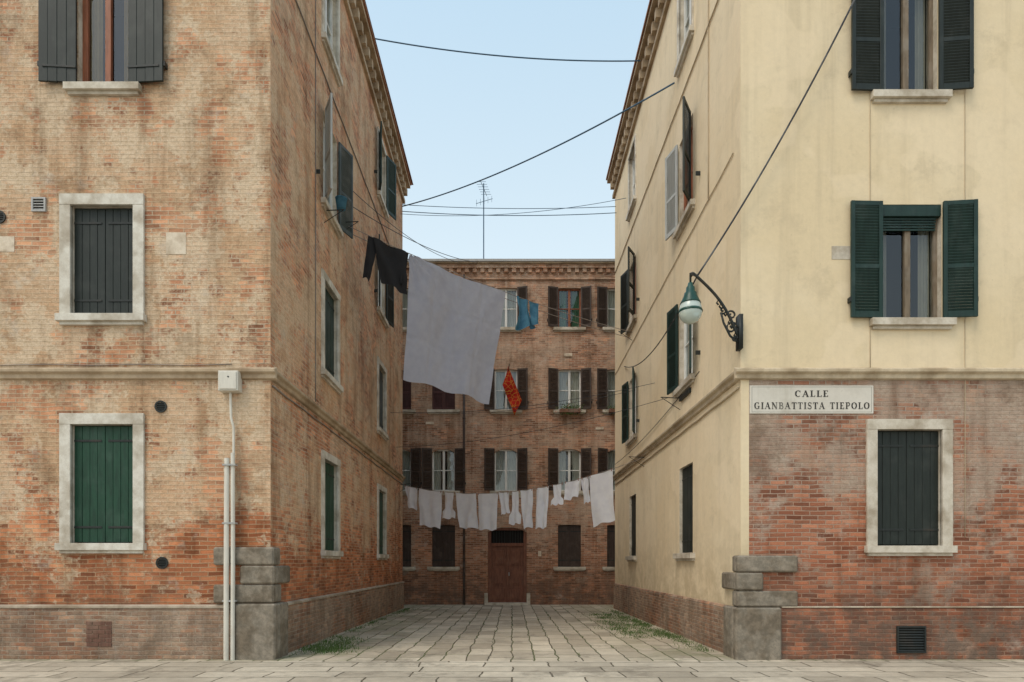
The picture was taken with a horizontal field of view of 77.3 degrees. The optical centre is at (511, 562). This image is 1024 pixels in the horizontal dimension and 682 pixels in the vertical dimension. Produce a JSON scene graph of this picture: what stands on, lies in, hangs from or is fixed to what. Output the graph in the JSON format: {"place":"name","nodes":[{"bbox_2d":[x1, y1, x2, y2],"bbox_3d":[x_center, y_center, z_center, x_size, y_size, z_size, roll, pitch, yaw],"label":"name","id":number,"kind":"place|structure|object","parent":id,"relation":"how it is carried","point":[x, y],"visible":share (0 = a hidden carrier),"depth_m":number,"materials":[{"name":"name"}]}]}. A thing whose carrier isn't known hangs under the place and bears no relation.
{"place":"outdoors","nodes":[
{"label":"outdoors","id":0,"kind":"place"},
{"bbox_2d":[365,0,648,258],"label":"sky","id":1,"kind":"structure","parent":0,"point":[463,119],"materials":[{"name":"blue"}]},
{"bbox_2d":[0,605,1023,681],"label":"ground","id":2,"kind":"structure","parent":0,"point":[433,648],"depth_m":9.63,"materials":[{"name":"stone"}]},
{"bbox_2d":[0,0,402,603],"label":"walls","id":3,"kind":"structure","parent":2,"relation":"on","point":[207,145],"depth_m":10.00,"materials":[{"name":"brick"}]},
{"bbox_2d":[31,197,46,211],"bbox_3d":[-7.383,-5.590,9.985,0.220,0.220,0.030,0,0,0],"label":"vent grille","id":4,"kind":"object","parent":3,"relation":"attached to","point":[38,204],"visible":1,"depth_m":9.98,"materials":[{"name":"metal"}]},
{"bbox_2d":[0,232,185,253],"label":"plaster patches","id":5,"kind":"object","parent":3,"relation":"attached to","point":[175,242],"visible":1,"depth_m":9.99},
{"bbox_2d":[54,413,146,552],"bbox_3d":[-6.393,-1.238,10.003,1.374,2.183,0.206,0,0,0],"label":"window","id":6,"kind":"structure","parent":3,"relation":"attached to","point":[109,483],"depth_m":10.06,"materials":[{"name":"wood"}]},
{"bbox_2d":[54,193,146,325],"bbox_3d":[-6.393,-4.729,10.003,1.374,2.043,0.206,0,0,0],"label":"window","id":7,"kind":"structure","parent":3,"relation":"attached to","point":[109,267],"depth_m":10.06,"materials":[{"name":"stone"}]},
{"bbox_2d":[37,0,167,95],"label":"window","id":8,"kind":"structure","parent":3,"relation":"attached to","point":[144,62],"depth_m":9.92,"materials":[{"name":"wood"}]},
{"bbox_2d":[0,364,231,365],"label":"wall conduit","id":9,"kind":"object","parent":3,"relation":"attached to","point":[116,364],"depth_m":9.98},
{"bbox_2d":[154,400,166,412],"bbox_3d":[-5.483,-2.440,9.995,0.190,0.190,0.030,0,0,0],"label":"wall vent","id":10,"kind":"object","parent":3,"relation":"attached to","point":[161,407],"depth_m":9.98,"materials":[{"name":"metal"}]},
{"bbox_2d":[156,557,167,568],"bbox_3d":[-5.463,0.000,9.995,0.190,0.190,0.030,0,0,0],"label":"wall vent","id":11,"kind":"object","parent":3,"relation":"attached to","point":[163,563],"depth_m":9.98,"materials":[{"name":"metal"}]},
{"bbox_2d":[0,367,405,481],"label":"string course","id":12,"kind":"object","parent":3,"relation":"attached to","point":[274,375],"visible":1,"depth_m":9.95,"materials":[{"name":"stone"}]},
{"bbox_2d":[218,370,241,392],"bbox_3d":[-4.368,-2.805,9.909,0.310,0.310,0.182,0,0,0],"label":"electric meter box","id":13,"kind":"object","parent":3,"relation":"attached to","point":[229,381],"visible":1,"depth_m":9.82,"materials":[{"name":"grey plastic"}]},
{"bbox_2d":[214,547,289,659],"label":"quoins","id":14,"kind":"object","parent":3,"relation":"attached to","point":[261,621],"visible":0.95,"depth_m":9.93,"materials":[{"name":"stone"}]},
{"bbox_2d":[315,0,315,401],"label":"wall conduit","id":15,"kind":"object","parent":3,"relation":"attached to","point":[315,202],"depth_m":12.29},
{"bbox_2d":[321,0,342,86],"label":"window","id":16,"kind":"structure","parent":3,"relation":"attached to","point":[327,42],"depth_m":13.69,"materials":[{"name":"stone"}]},
{"bbox_2d":[321,268,343,393],"bbox_3d":[-3.796,-4.770,13.360,0.213,2.160,1.381,0,0,0],"label":"window","id":17,"kind":"structure","parent":3,"relation":"attached to","point":[327,338],"depth_m":13.44,"materials":[{"name":"stone"}]},
{"bbox_2d":[321,450,343,558],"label":"window","id":18,"kind":"structure","parent":3,"relation":"attached to","point":[327,507],"depth_m":13.45,"materials":[{"name":"stone"}]},
{"bbox_2d":[316,92,352,238],"bbox_3d":[-3.760,-8.105,13.360,0.551,2.030,2.084,0,0,0],"label":"window","id":19,"kind":"structure","parent":3,"relation":"attached to","point":[340,226],"depth_m":13.86,"materials":[{"name":"wood"}]},
{"bbox_2d":[335,195,346,211],"bbox_3d":[-3.550,-7.460,13.300,0.250,0.220,0.250,0,0,0],"label":"bucket","id":20,"kind":"object","parent":19,"relation":"attached to","point":[341,201],"visible":0.84,"depth_m":13.22,"materials":[{"name":"blue plastic"}]},
{"bbox_2d":[272,385,401,483],"bbox_3d":[-3.792,-2.759,16.175,0.028,0.066,12.250,0,0,0],"label":"wall conduit","id":21,"kind":"object","parent":3,"relation":"attached to","point":[278,390],"depth_m":12.90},
{"bbox_2d":[295,0,389,245],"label":"wall conduit","id":22,"kind":"object","parent":3,"relation":"attached to","point":[337,109],"depth_m":13.72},
{"bbox_2d":[343,0,412,203],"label":"roof","id":23,"kind":"structure","parent":3,"relation":"on","point":[361,26],"depth_m":17.52,"materials":[{"name":"stone"}]},
{"bbox_2d":[375,38,640,61],"bbox_3d":[-0.126,-13.251,16.550,6.959,0.425,0.032,0,0,-2],"label":"overhead cable","id":24,"kind":"object","parent":23,"relation":"attached to","point":[511,56],"visible":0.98,"depth_m":16.55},
{"bbox_2d":[377,356,388,440],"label":"window","id":25,"kind":"structure","parent":3,"relation":"attached to","point":[382,433],"depth_m":18.91,"materials":[{"name":"stone"}]},
{"bbox_2d":[377,483,388,559],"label":"window","id":26,"kind":"structure","parent":3,"relation":"attached to","point":[380,554],"depth_m":18.91,"materials":[{"name":"stone"}]},
{"bbox_2d":[374,234,393,328],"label":"window","id":27,"kind":"structure","parent":3,"relation":"attached to","point":[387,320],"depth_m":19.29,"materials":[{"name":"wood"}]},
{"bbox_2d":[374,121,395,219],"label":"window","id":28,"kind":"structure","parent":3,"relation":"attached to","point":[388,205],"depth_m":19.27,"materials":[{"name":"wood"}]},
{"bbox_2d":[353,207,476,262],"bbox_3d":[-2.540,-9.775,19.351,0.018,3.365,10.405,0,0,14],"label":"overhead cable","id":29,"kind":"object","parent":3,"relation":"attached to","point":[406,237],"visible":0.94,"depth_m":17.65,"materials":[{"name":"rubber"}]},
{"bbox_2d":[349,226,630,331],"bbox_3d":[-0.110,-7.171,16.550,8.826,0.671,0.016,0,0,-34],"label":"clothesline","id":30,"kind":"object","parent":3,"relation":"attached to","point":[493,287],"visible":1,"depth_m":16.22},
{"bbox_2d":[363,236,407,293],"bbox_3d":[-2.881,-6.822,14.687,1.105,1.156,0.183,0,0,-26],"label":"black sweatshirt","id":31,"kind":"object","parent":30,"relation":"hanging from","point":[392,264],"visible":1,"depth_m":14.68,"materials":[{"name":"fabric"}]},
{"bbox_2d":[403,255,505,403],"bbox_3d":[-1.347,-5.643,15.739,2.817,3.225,0.235,0,0,-33],"label":"bed sheet","id":32,"kind":"object","parent":30,"relation":"hanging from","point":[453,328],"visible":1,"depth_m":15.68,"materials":[{"name":"fabric"}]},
{"bbox_2d":[515,296,538,330],"bbox_3d":[0.410,-6.525,16.812,0.779,0.864,0.246,0,0,-31],"label":"blue shirt","id":33,"kind":"object","parent":30,"relation":"hanging from","point":[525,320],"visible":1,"depth_m":16.82,"materials":[{"name":"fabric"}]},
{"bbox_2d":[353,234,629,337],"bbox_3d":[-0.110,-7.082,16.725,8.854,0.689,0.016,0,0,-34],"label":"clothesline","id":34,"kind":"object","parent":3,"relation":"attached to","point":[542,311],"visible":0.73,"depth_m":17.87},
{"bbox_2d":[401,458,641,493],"bbox_3d":[-0.135,-2.511,19.650,8.762,0.691,0.016,0,0,32],"label":"clothesline","id":35,"kind":"object","parent":3,"relation":"attached to","point":[527,489],"visible":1,"depth_m":19.33,"materials":[{"name":"fabric"}]},
{"bbox_2d":[404,485,416,509],"bbox_3d":[-3.423,-2.209,21.766,0.588,0.893,0.165,0,0,32],"label":"white towel","id":36,"kind":"object","parent":35,"relation":"hanging from","point":[411,493],"visible":1,"depth_m":21.72,"materials":[{"name":"fabric"}]},
{"bbox_2d":[419,488,441,528],"bbox_3d":[-2.728,-1.810,21.285,0.963,1.397,0.114,0,0,33],"label":"white towel","id":37,"kind":"object","parent":35,"relation":"hanging from","point":[430,505],"visible":1,"depth_m":21.29,"materials":[{"name":"fabric"}]},
{"bbox_2d":[442,492,454,518],"bbox_3d":[-2.060,-1.873,20.851,0.580,0.898,0.104,0,0,32],"label":"white shirt","id":38,"kind":"object","parent":35,"relation":"hanging from","point":[448,512],"visible":1,"depth_m":20.87,"materials":[{"name":"fabric"}]},
{"bbox_2d":[456,493,478,528],"bbox_3d":[-1.434,-1.666,20.515,0.815,1.194,0.164,0,0,35],"label":"white towel","id":39,"kind":"object","parent":35,"relation":"hanging from","point":[467,510],"visible":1,"depth_m":20.53,"materials":[{"name":"fabric"}]},
{"bbox_2d":[478,493,497,530],"bbox_3d":[-0.773,-1.595,20.035,0.788,1.201,0.091,0,0,33],"label":"white towel","id":40,"kind":"object","parent":35,"relation":"hanging from","point":[487,503],"visible":1,"depth_m":20.05,"materials":[{"name":"fabric"}]},
{"bbox_2d":[499,492,509,514],"bbox_3d":[-0.232,-1.828,19.735,0.360,0.695,0.129,0,0,37],"label":"white towel","id":41,"kind":"object","parent":35,"relation":"hanging from","point":[504,499],"visible":1,"depth_m":19.71,"materials":[{"name":"fabric"}]},
{"bbox_2d":[509,491,520,524],"bbox_3d":[0.086,-1.668,19.489,0.410,1.037,0.106,0,0,29],"label":"white shirt","id":42,"kind":"object","parent":35,"relation":"hanging from","point":[514,516],"visible":1,"depth_m":19.51,"materials":[{"name":"fabric"}]},
{"bbox_2d":[521,489,532,528],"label":"white trousers","id":43,"kind":"object","parent":35,"relation":"hanging from","point":[526,502],"visible":1,"depth_m":19.29,"materials":[{"name":"fabric"}]},
{"bbox_2d":[535,486,548,528],"bbox_3d":[0.882,-1.631,18.965,0.438,1.268,0.185,0,0,33],"label":"white towel","id":44,"kind":"object","parent":35,"relation":"hanging from","point":[542,505],"visible":1,"depth_m":18.98,"materials":[{"name":"fabric"}]},
{"bbox_2d":[551,484,563,505],"bbox_3d":[1.310,-1.994,18.687,0.429,0.642,0.132,0,0,36],"label":"white shirt","id":45,"kind":"object","parent":35,"relation":"hanging from","point":[557,499],"visible":1,"depth_m":18.70,"materials":[{"name":"fabric"}]},
{"bbox_2d":[564,480,578,499],"bbox_3d":[1.703,-2.106,18.421,0.482,0.599,0.133,0,0,33],"label":"white towel","id":46,"kind":"object","parent":35,"relation":"hanging from","point":[571,489],"visible":1,"depth_m":18.47,"materials":[{"name":"fabric"}]},
{"bbox_2d":[581,477,589,503],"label":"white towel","id":47,"kind":"object","parent":35,"relation":"hanging from","point":[585,484],"visible":1,"depth_m":18.26,"materials":[{"name":"fabric"}]},
{"bbox_2d":[589,469,614,526],"bbox_3d":[2.532,-1.812,18.006,0.742,1.602,0.170,0,0,36],"label":"white towel","id":48,"kind":"object","parent":35,"relation":"hanging from","point":[601,495],"visible":1,"depth_m":17.98,"materials":[{"name":"fabric"}]},
{"bbox_2d":[402,82,674,206],"bbox_3d":[-0.141,-11.475,18.176,0.036,1.981,11.149,0,0,-41],"label":"overhead cable","id":49,"kind":"object","parent":3,"relation":"attached to","point":[664,88],"visible":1,"depth_m":16.74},
{"bbox_2d":[0,581,403,658],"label":"plinth","id":50,"kind":"structure","parent":2,"relation":"on","point":[139,631],"depth_m":9.95,"materials":[{"name":"brick"}]},
{"bbox_2d":[86,622,111,646],"bbox_3d":[-6.423,1.106,9.949,0.400,0.388,0.022,0,0,0],"label":"bricked vent","id":51,"kind":"object","parent":50,"relation":"attached to","point":[98,633],"visible":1,"depth_m":9.94,"materials":[{"name":"brick"}]},
{"bbox_2d":[222,392,237,660],"bbox_3d":[-4.363,-0.575,9.890,0.200,4.151,0.140,0,0,0],"label":"drainpipe","id":52,"kind":"object","parent":2,"relation":"on","point":[226,522],"visible":1,"depth_m":9.86,"materials":[{"name":"grey plastic"}]},
{"bbox_2d":[289,607,713,655],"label":"weeds","id":53,"kind":"object","parent":2,"relation":"on","point":[315,648],"visible":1,"depth_m":13.49,"materials":[{"name":"green plant"}]},
{"bbox_2d":[403,269,614,604],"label":"walls","id":54,"kind":"structure","parent":2,"relation":"on","point":[540,349],"depth_m":24.50,"materials":[{"name":"brick"}]},
{"bbox_2d":[403,289,407,331],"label":"window","id":55,"kind":"structure","parent":54,"relation":"attached to","point":[405,301],"depth_m":24.71,"materials":[{"name":"stone"}]},
{"bbox_2d":[403,525,415,570],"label":"window","id":56,"kind":"structure","parent":54,"relation":"attached to","point":[406,545],"depth_m":24.56,"materials":[{"name":"wood"}]},
{"bbox_2d":[403,370,415,413],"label":"window","id":57,"kind":"structure","parent":54,"relation":"attached to","point":[407,396],"depth_m":24.57,"materials":[{"name":"wood"}]},
{"bbox_2d":[403,448,421,494],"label":"window","id":58,"kind":"structure","parent":54,"relation":"attached to","point":[409,470],"depth_m":24.42,"materials":[{"name":"wood"}]},
{"bbox_2d":[427,525,459,570],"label":"window","id":59,"kind":"structure","parent":54,"relation":"attached to","point":[443,545],"depth_m":24.56,"materials":[{"name":"wood"}]},
{"bbox_2d":[427,386,459,413],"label":"window","id":60,"kind":"structure","parent":54,"relation":"attached to","point":[440,395],"depth_m":24.56,"materials":[{"name":"wood"}]},
{"bbox_2d":[422,448,465,494],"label":"window","id":61,"kind":"structure","parent":54,"relation":"attached to","point":[433,472],"depth_m":24.44,"materials":[{"name":"wood"}]},
{"bbox_2d":[463,274,465,604],"bbox_3d":[-1.830,-4.700,24.430,0.110,12.600,0.116,0,0,0],"label":"downpipe","id":62,"kind":"object","parent":54,"relation":"attached to","point":[464,418],"visible":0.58,"depth_m":24.39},
{"bbox_2d":[483,448,528,494],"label":"window","id":63,"kind":"structure","parent":54,"relation":"attached to","point":[506,472],"depth_m":24.58,"materials":[{"name":"wood"}]},
{"bbox_2d":[484,368,528,413],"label":"window","id":64,"kind":"structure","parent":54,"relation":"attached to","point":[497,402],"depth_m":24.43,"materials":[{"name":"wood"}]},
{"bbox_2d":[484,528,529,604],"bbox_3d":[-0.180,0.175,24.455,1.760,3.050,0.410,0,0,0],"label":"door","id":65,"kind":"structure","parent":54,"relation":"attached to","point":[507,566],"depth_m":24.56,"materials":[{"name":"brown wood"}]},
{"bbox_2d":[403,281,614,531],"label":"brick arches","id":66,"kind":"structure","parent":54,"relation":"attached to","point":[502,523],"depth_m":24.49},
{"bbox_2d":[407,259,614,279],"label":"roof","id":67,"kind":"structure","parent":54,"relation":"on","point":[592,265],"depth_m":24.38,"materials":[{"name":"stone"}]},
{"bbox_2d":[476,181,492,258],"bbox_3d":[-1.107,-13.200,25.274,0.601,3.600,1.035,0,0,24],"label":"tv antenna","id":68,"kind":"object","parent":67,"relation":"attached to","point":[483,189],"visible":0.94,"depth_m":25.28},
{"bbox_2d":[494,286,527,331],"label":"window","id":69,"kind":"structure","parent":54,"relation":"attached to","point":[510,315],"depth_m":24.61,"materials":[{"name":"wood"}]},
{"bbox_2d":[503,364,521,414],"bbox_3d":[-0.107,-6.490,24.046,0.852,1.929,0.424,0,0,37],"label":"venetian flag","id":70,"kind":"object","parent":54,"relation":"attached to","point":[512,393],"visible":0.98,"depth_m":23.98,"materials":[{"name":"fabric"}]},
{"bbox_2d":[426,353,603,555],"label":"wall plaques","id":71,"kind":"object","parent":54,"relation":"attached to","point":[597,428],"depth_m":24.47,"materials":[{"name":"paint"}]},
{"bbox_2d":[547,448,590,494],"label":"window","id":72,"kind":"structure","parent":54,"relation":"attached to","point":[577,470],"depth_m":24.43,"materials":[{"name":"wood"}]},
{"bbox_2d":[547,286,591,331],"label":"window","id":73,"kind":"structure","parent":54,"relation":"attached to","point":[581,300],"depth_m":24.43,"materials":[{"name":"wood"}]},
{"bbox_2d":[547,368,591,413],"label":"window","id":74,"kind":"structure","parent":54,"relation":"attached to","point":[569,384],"depth_m":24.45,"materials":[{"name":"wood"}]},
{"bbox_2d":[553,525,585,570],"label":"window","id":75,"kind":"structure","parent":54,"relation":"attached to","point":[569,545],"depth_m":24.56,"materials":[{"name":"wood"}]},
{"bbox_2d":[556,400,583,414],"bbox_3d":[2.199,-5.883,24.304,1.291,0.570,0.446,0,0,0],"label":"flower box","id":76,"kind":"object","parent":54,"relation":"attached to","point":[568,409],"visible":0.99,"depth_m":24.22,"materials":[{"name":"ceramic"}]},
{"bbox_2d":[596,286,614,331],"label":"window","id":77,"kind":"structure","parent":54,"relation":"attached to","point":[606,310],"depth_m":24.43,"materials":[{"name":"wood"}]},
{"bbox_2d":[596,368,614,413],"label":"window","id":78,"kind":"structure","parent":54,"relation":"attached to","point":[609,378],"depth_m":24.43,"materials":[{"name":"wood"}]},
{"bbox_2d":[598,448,614,494],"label":"window","id":79,"kind":"structure","parent":54,"relation":"attached to","point":[609,460],"depth_m":24.42,"materials":[{"name":"wood"}]},
{"bbox_2d":[602,525,614,570],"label":"window","id":80,"kind":"structure","parent":54,"relation":"attached to","point":[610,545],"depth_m":24.56,"materials":[{"name":"wood"}]},
{"bbox_2d":[613,583,1023,658],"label":"plinth","id":81,"kind":"structure","parent":2,"relation":"on","point":[869,632],"depth_m":9.95,"materials":[{"name":"red brick"}]},
{"bbox_2d":[896,626,925,652],"bbox_3d":[6.198,1.190,9.935,0.450,0.420,0.030,0,0,0],"label":"vent grille","id":82,"kind":"object","parent":81,"relation":"attached to","point":[910,639],"visible":1,"depth_m":9.93,"materials":[{"name":"metal"}]},
{"bbox_2d":[615,0,1023,605],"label":"walls","id":83,"kind":"structure","parent":2,"relation":"on","point":[775,274],"depth_m":10.00,"materials":[{"name":"beige paint"}]},
{"bbox_2d":[402,211,615,215],"bbox_3d":[-0.130,-12.104,22.100,7.412,0.314,0.024,0,0,3],"label":"overhead cable","id":84,"kind":"object","parent":83,"relation":"attached to","point":[508,215],"visible":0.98,"depth_m":22.08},
{"bbox_2d":[402,204,615,208],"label":"overhead cable","id":85,"kind":"object","parent":83,"relation":"attached to","point":[510,208],"visible":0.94,"depth_m":22.14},
{"bbox_2d":[406,198,625,215],"bbox_3d":[-0.131,-11.710,21.050,7.694,0.694,0.016,0,0,16],"label":"overhead cable","id":86,"kind":"object","parent":83,"relation":"attached to","point":[512,213],"visible":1,"depth_m":21.01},
{"bbox_2d":[390,383,652,412],"bbox_3d":[-0.115,-4.520,18.000,8.387,0.370,0.012,0,0,28],"label":"overhead cable","id":87,"kind":"object","parent":83,"relation":"attached to","point":[537,404],"visible":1,"depth_m":17.53,"materials":[{"name":"rubber"}]},
{"bbox_2d":[408,398,666,446],"bbox_3d":[-0.115,-3.662,17.750,9.828,0.286,0.012,0,0,41],"label":"overhead cable","id":88,"kind":"object","parent":83,"relation":"attached to","point":[541,429],"visible":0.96,"depth_m":16.90,"materials":[{"name":"rubber"}]},
{"bbox_2d":[620,246,639,335],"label":"window","id":89,"kind":"structure","parent":83,"relation":"attached to","point":[625,293],"depth_m":19.09,"materials":[{"name":"wood"}]},
{"bbox_2d":[622,366,639,446],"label":"window","id":90,"kind":"structure","parent":83,"relation":"attached to","point":[627,440],"depth_m":19.44,"materials":[{"name":"wood"}]},
{"bbox_2d":[625,495,636,561],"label":"window","id":91,"kind":"structure","parent":83,"relation":"attached to","point":[633,558],"depth_m":18.98,"materials":[{"name":"wood"}]},
{"bbox_2d":[626,133,636,221],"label":"window","id":92,"kind":"structure","parent":83,"relation":"attached to","point":[631,205],"depth_m":19.22,"materials":[{"name":"stone"}]},
{"bbox_2d":[606,0,670,198],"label":"roof","id":93,"kind":"structure","parent":83,"relation":"on","point":[656,14],"depth_m":17.39,"materials":[{"name":"stone"}]},
{"bbox_2d":[624,278,696,367],"bbox_3d":[3.205,-5.315,15.052,0.024,1.790,10.326,0,0,4],"label":"overhead cable","id":94,"kind":"object","parent":83,"relation":"attached to","point":[663,336],"visible":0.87,"depth_m":13.04,"materials":[{"name":"rubber"}]},
{"bbox_2d":[615,0,718,272],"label":"wall conduit","id":95,"kind":"object","parent":83,"relation":"attached to","point":[672,121],"depth_m":13.96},
{"bbox_2d":[615,152,733,373],"bbox_3d":[3.559,-6.546,16.200,0.020,0.126,11.800,0,0,0],"label":"wall conduit","id":96,"kind":"object","parent":83,"relation":"attached to","point":[681,250],"depth_m":13.27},
{"bbox_2d":[615,387,738,484],"bbox_3d":[3.553,-2.720,16.075,0.032,0.087,12.050,0,0,0],"label":"wall conduit","id":97,"kind":"object","parent":83,"relation":"attached to","point":[724,399],"depth_m":12.86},
{"bbox_2d":[665,96,699,240],"bbox_3d":[3.536,-7.930,13.150,0.552,1.980,2.044,0,0,0],"label":"window","id":98,"kind":"structure","parent":83,"relation":"attached to","point":[674,227],"depth_m":13.40,"materials":[{"name":"wood"}]},
{"bbox_2d":[667,273,699,398],"bbox_3d":[3.594,-4.530,13.150,0.436,1.980,2.044,0,0,0],"label":"window","id":99,"kind":"structure","parent":83,"relation":"attached to","point":[688,381],"depth_m":13.65,"materials":[{"name":"wood"}]},
{"bbox_2d":[673,464,694,560],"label":"window","id":100,"kind":"structure","parent":83,"relation":"attached to","point":[687,510],"depth_m":13.25,"materials":[{"name":"wood"}]},
{"bbox_2d":[674,0,693,77],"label":"window","id":101,"kind":"structure","parent":83,"relation":"attached to","point":[688,37],"depth_m":13.34,"materials":[{"name":"stone"}]},
{"bbox_2d":[708,0,708,197],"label":"wall conduit","id":102,"kind":"object","parent":83,"relation":"attached to","point":[708,100],"depth_m":11.59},
{"bbox_2d":[678,272,742,350],"bbox_3d":[3.074,-3.910,9.900,0.999,1.181,0.372,0,0,0],"label":"street lamp","id":103,"kind":"object","parent":83,"relation":"attached to","point":[690,311],"visible":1,"depth_m":9.88,"materials":[{"name":"metal"}]},
{"bbox_2d":[697,0,854,275],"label":"overhead cable","id":104,"kind":"object","parent":103,"relation":"on","point":[763,169],"visible":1,"depth_m":9.87,"materials":[{"name":"rubber"}]},
{"bbox_2d":[722,555,797,659],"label":"quoins","id":105,"kind":"object","parent":83,"relation":"attached to","point":[751,625],"visible":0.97,"depth_m":9.93,"materials":[{"name":"stone"}]},
{"bbox_2d":[679,205,940,401],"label":"wall fittings","id":106,"kind":"object","parent":83,"relation":"attached to","point":[911,212],"depth_m":10.00,"materials":[{"name":"green paint"}]},
{"bbox_2d":[750,385,872,413],"bbox_3d":[4.678,-2.550,9.997,1.930,0.440,0.027,0,0,0],"label":"street name sign","id":107,"kind":"object","parent":83,"relation":"attached to","point":[811,399],"visible":1,"depth_m":9.99,"materials":[{"name":"paint"}]},
{"bbox_2d":[613,367,1023,480],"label":"string course","id":108,"kind":"object","parent":83,"relation":"attached to","point":[735,376],"visible":0.91,"depth_m":9.95,"materials":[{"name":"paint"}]},
{"bbox_2d":[870,91,870,367],"bbox_3d":[5.593,-7.775,9.991,0.009,9.450,0.010,0,0,0],"label":"wall conduit","id":109,"kind":"object","parent":83,"relation":"attached to","point":[870,200],"depth_m":9.99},
{"bbox_2d":[864,419,957,555],"bbox_3d":[6.199,-1.173,10.003,1.393,2.133,0.206,0,0,0],"label":"window","id":110,"kind":"structure","parent":83,"relation":"attached to","point":[901,487],"depth_m":10.06,"materials":[{"name":"wood"}]},
{"bbox_2d":[848,0,973,103],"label":"window","id":111,"kind":"structure","parent":83,"relation":"attached to","point":[867,72],"depth_m":9.93,"materials":[{"name":"wood"}]},
{"bbox_2d":[847,199,978,329],"bbox_3d":[6.233,-4.630,10.059,1.990,1.980,0.361,0,0,0],"label":"window","id":112,"kind":"structure","parent":83,"relation":"attached to","point":[866,298],"depth_m":9.93,"materials":[{"name":"wood"}]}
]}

